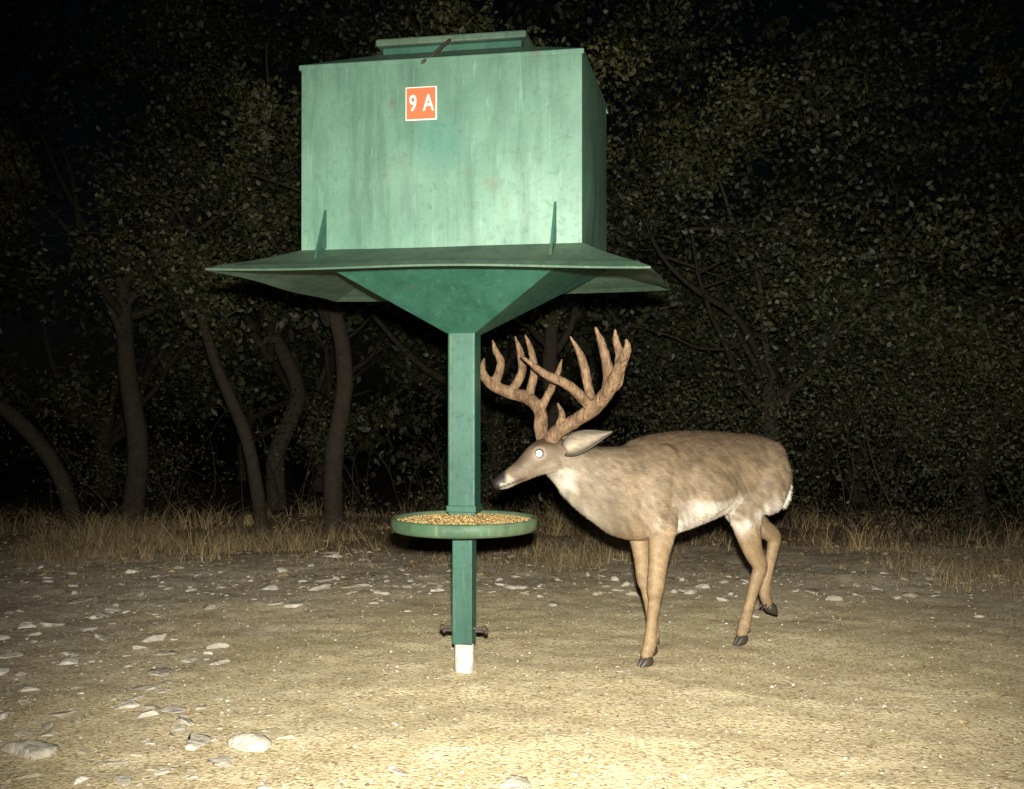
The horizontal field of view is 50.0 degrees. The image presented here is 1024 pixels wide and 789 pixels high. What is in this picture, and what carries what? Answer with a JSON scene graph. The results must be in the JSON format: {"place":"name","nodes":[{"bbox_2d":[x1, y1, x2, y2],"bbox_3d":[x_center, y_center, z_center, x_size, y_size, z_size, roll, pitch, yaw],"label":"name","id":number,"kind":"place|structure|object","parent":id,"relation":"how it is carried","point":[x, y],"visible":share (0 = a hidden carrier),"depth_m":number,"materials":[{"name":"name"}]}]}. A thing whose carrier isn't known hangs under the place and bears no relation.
{"place":"outdoors","nodes":[
{"label":"outdoors","id":0,"kind":"place"},
{"bbox_2d":[0,405,1023,788],"bbox_3d":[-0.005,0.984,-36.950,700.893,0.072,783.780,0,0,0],"label":"ground","id":1,"kind":"structure","parent":0,"point":[548,657],"depth_m":5.21,"materials":[{"name":"beige soil"}]},
{"bbox_2d":[0,74,86,529],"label":"oak tree","id":2,"kind":"object","parent":1,"relation":"on","point":[25,428],"visible":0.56,"depth_m":10.14,"materials":[{"name":"brown plant"}]},
{"bbox_2d":[0,0,106,253],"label":"oak tree","id":3,"kind":"object","parent":1,"relation":"on","point":[6,56],"visible":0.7,"depth_m":11.17,"materials":[{"name":"green plant"}]},
{"bbox_2d":[0,0,175,332],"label":"oak tree","id":4,"kind":"object","parent":1,"relation":"on","point":[4,232],"visible":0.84,"depth_m":9.94,"materials":[{"name":"green plant"}]},
{"bbox_2d":[0,335,270,514],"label":"shrub","id":5,"kind":"object","parent":1,"relation":"on","point":[119,460],"visible":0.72,"depth_m":12.20,"materials":[{"name":"green plant"}]},
{"bbox_2d":[0,0,320,522],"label":"oak tree","id":6,"kind":"object","parent":1,"relation":"on","point":[124,315],"visible":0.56,"depth_m":10.61,"materials":[{"name":"green plant"}]},
{"bbox_2d":[0,0,336,529],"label":"oak tree","id":7,"kind":"object","parent":1,"relation":"on","point":[257,494],"visible":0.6,"depth_m":10.29,"materials":[{"name":"green plant"}]},
{"bbox_2d":[35,410,303,524],"bbox_3d":[-3.410,0.832,10.728,1.689,1.375,2.238,0,0,37],"label":"shrub","id":8,"kind":"object","parent":1,"relation":"on","point":[151,471],"visible":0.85,"depth_m":10.91,"materials":[{"name":"green plant"}]},
{"bbox_2d":[7,0,442,509],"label":"oak tree","id":9,"kind":"object","parent":1,"relation":"on","point":[285,357],"visible":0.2,"depth_m":12.13,"materials":[{"name":"green plant"}]},
{"bbox_2d":[203,378,418,517],"bbox_3d":[-2.074,0.646,12.148,2.206,1.662,3.214,0,0,0],"label":"shrub","id":10,"kind":"object","parent":1,"relation":"on","point":[320,419],"visible":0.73,"depth_m":11.55,"materials":[{"name":"green plant"}]},
{"bbox_2d":[80,0,545,535],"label":"oak tree","id":11,"kind":"object","parent":1,"relation":"on","point":[331,313],"visible":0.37,"depth_m":9.84,"materials":[{"name":"green plant"}]},
{"bbox_2d":[0,550,638,788],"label":"limestone rocks","id":12,"kind":"object","parent":1,"relation":"on","point":[34,749],"visible":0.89,"depth_m":4.26,"materials":[{"name":"white stone"}]},
{"bbox_2d":[205,30,670,672],"bbox_3d":[-0.210,-0.084,4.840,1.733,2.865,1.463,0,0,11],"label":"deer feeder","id":13,"kind":"object","parent":1,"relation":"on","point":[455,186],"visible":1,"depth_m":4.44,"materials":[{"name":"green paint"}]},
{"bbox_2d":[344,414,545,513],"bbox_3d":[-0.578,0.768,10.506,1.807,1.167,1.784,0,0,20],"label":"shrub","id":14,"kind":"object","parent":1,"relation":"on","point":[444,496],"visible":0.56,"depth_m":10.49,"materials":[{"name":"green plant"}]},
{"bbox_2d":[353,320,638,513],"bbox_3d":[-0.066,0.157,12.345,3.481,2.523,2.723,0,0,-17],"label":"shrub","id":15,"kind":"object","parent":1,"relation":"on","point":[501,452],"visible":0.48,"depth_m":12.33,"materials":[{"name":"green plant"}]},
{"bbox_2d":[0,0,1023,501],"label":"distant trees","id":16,"kind":"object","parent":1,"relation":"on","point":[404,324],"visible":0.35,"depth_m":13.67,"materials":[{"name":"green plant"}]},
{"bbox_2d":[0,489,1023,711],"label":"dry grass","id":17,"kind":"structure","parent":1,"relation":"on","point":[101,536],"depth_m":8.85,"materials":[{"name":"brown plant"}]},
{"bbox_2d":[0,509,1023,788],"bbox_3d":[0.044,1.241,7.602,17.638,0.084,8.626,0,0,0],"label":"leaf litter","id":18,"kind":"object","parent":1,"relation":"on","point":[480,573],"visible":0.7,"depth_m":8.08,"materials":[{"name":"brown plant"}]},
{"bbox_2d":[1,556,1023,625],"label":"limestone rubble","id":19,"kind":"object","parent":1,"relation":"on","point":[625,583],"visible":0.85,"depth_m":7.10,"materials":[{"name":"grey stone"}]},
{"bbox_2d":[277,0,856,518],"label":"oak tree","id":20,"kind":"object","parent":1,"relation":"on","point":[551,342],"visible":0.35,"depth_m":10.66,"materials":[{"name":"green plant"}]},
{"bbox_2d":[519,412,689,533],"bbox_3d":[0.981,0.787,10.341,1.905,1.327,1.555,0,0,0],"label":"shrub","id":21,"kind":"object","parent":1,"relation":"on","point":[566,511],"visible":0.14,"depth_m":10.02,"materials":[{"name":"green plant"}]},
{"bbox_2d":[481,327,792,667],"bbox_3d":[0.732,0.473,5.030,1.764,1.512,0.729,0,0,-27],"label":"whitetail buck","id":22,"kind":"object","parent":1,"relation":"on","point":[650,497],"visible":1,"depth_m":4.94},
{"bbox_2d":[480,331,804,506],"bbox_3d":[1.383,0.454,11.775,3.524,2.224,2.969,0,0,0],"label":"shrub","id":23,"kind":"object","parent":1,"relation":"on","point":[622,414],"visible":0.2,"depth_m":11.87,"materials":[{"name":"green plant"}]},
{"bbox_2d":[526,334,912,539],"bbox_3d":[1.807,0.501,9.918,3.375,2.115,2.244,0,0,0],"label":"shrub","id":24,"kind":"object","parent":1,"relation":"on","point":[705,419],"visible":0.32,"depth_m":9.91,"materials":[{"name":"green plant"}]},
{"bbox_2d":[615,250,890,518],"bbox_3d":[2.585,0.003,11.714,3.452,3.246,3.301,0,0,-13],"label":"shrub","id":25,"kind":"object","parent":1,"relation":"on","point":[809,480],"visible":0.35,"depth_m":11.57,"materials":[{"name":"green plant"}]},
{"bbox_2d":[553,0,1015,526],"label":"oak tree","id":26,"kind":"object","parent":1,"relation":"on","point":[763,363],"visible":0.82,"depth_m":9.98,"materials":[{"name":"green plant"}]},
{"bbox_2d":[718,0,1023,529],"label":"oak tree","id":27,"kind":"object","parent":1,"relation":"on","point":[994,310],"visible":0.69,"depth_m":9.81,"materials":[{"name":"green plant"}]},
{"bbox_2d":[737,282,1023,547],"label":"shrub","id":28,"kind":"object","parent":1,"relation":"on","point":[850,423],"visible":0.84,"depth_m":9.40,"materials":[{"name":"green plant"}]},
{"bbox_2d":[773,272,1023,541],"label":"shrub","id":29,"kind":"object","parent":1,"relation":"on","point":[893,475],"visible":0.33,"depth_m":10.19,"materials":[{"name":"green plant"}]},
{"bbox_2d":[852,254,1023,545],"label":"shrub","id":30,"kind":"object","parent":1,"relation":"on","point":[1007,451],"visible":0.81,"depth_m":9.21,"materials":[{"name":"green plant"}]},
{"bbox_2d":[980,181,1023,419],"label":"oak tree","id":31,"kind":"object","parent":1,"relation":"on","point":[1010,229],"visible":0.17,"depth_m":11.26,"materials":[{"name":"green plant"}]},
{"bbox_2d":[989,310,1023,528],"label":"shrub","id":32,"kind":"object","parent":1,"relation":"on","point":[1021,405],"visible":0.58,"depth_m":9.71,"materials":[{"name":"green plant"}]},
{"bbox_2d":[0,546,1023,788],"bbox_3d":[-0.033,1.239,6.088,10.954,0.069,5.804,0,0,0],"label":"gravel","id":33,"kind":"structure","parent":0,"point":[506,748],"depth_m":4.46,"materials":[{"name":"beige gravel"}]},
{"bbox_2d":[0,0,1023,404],"label":"sky","id":34,"kind":"structure","parent":0,"point":[802,18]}
]}

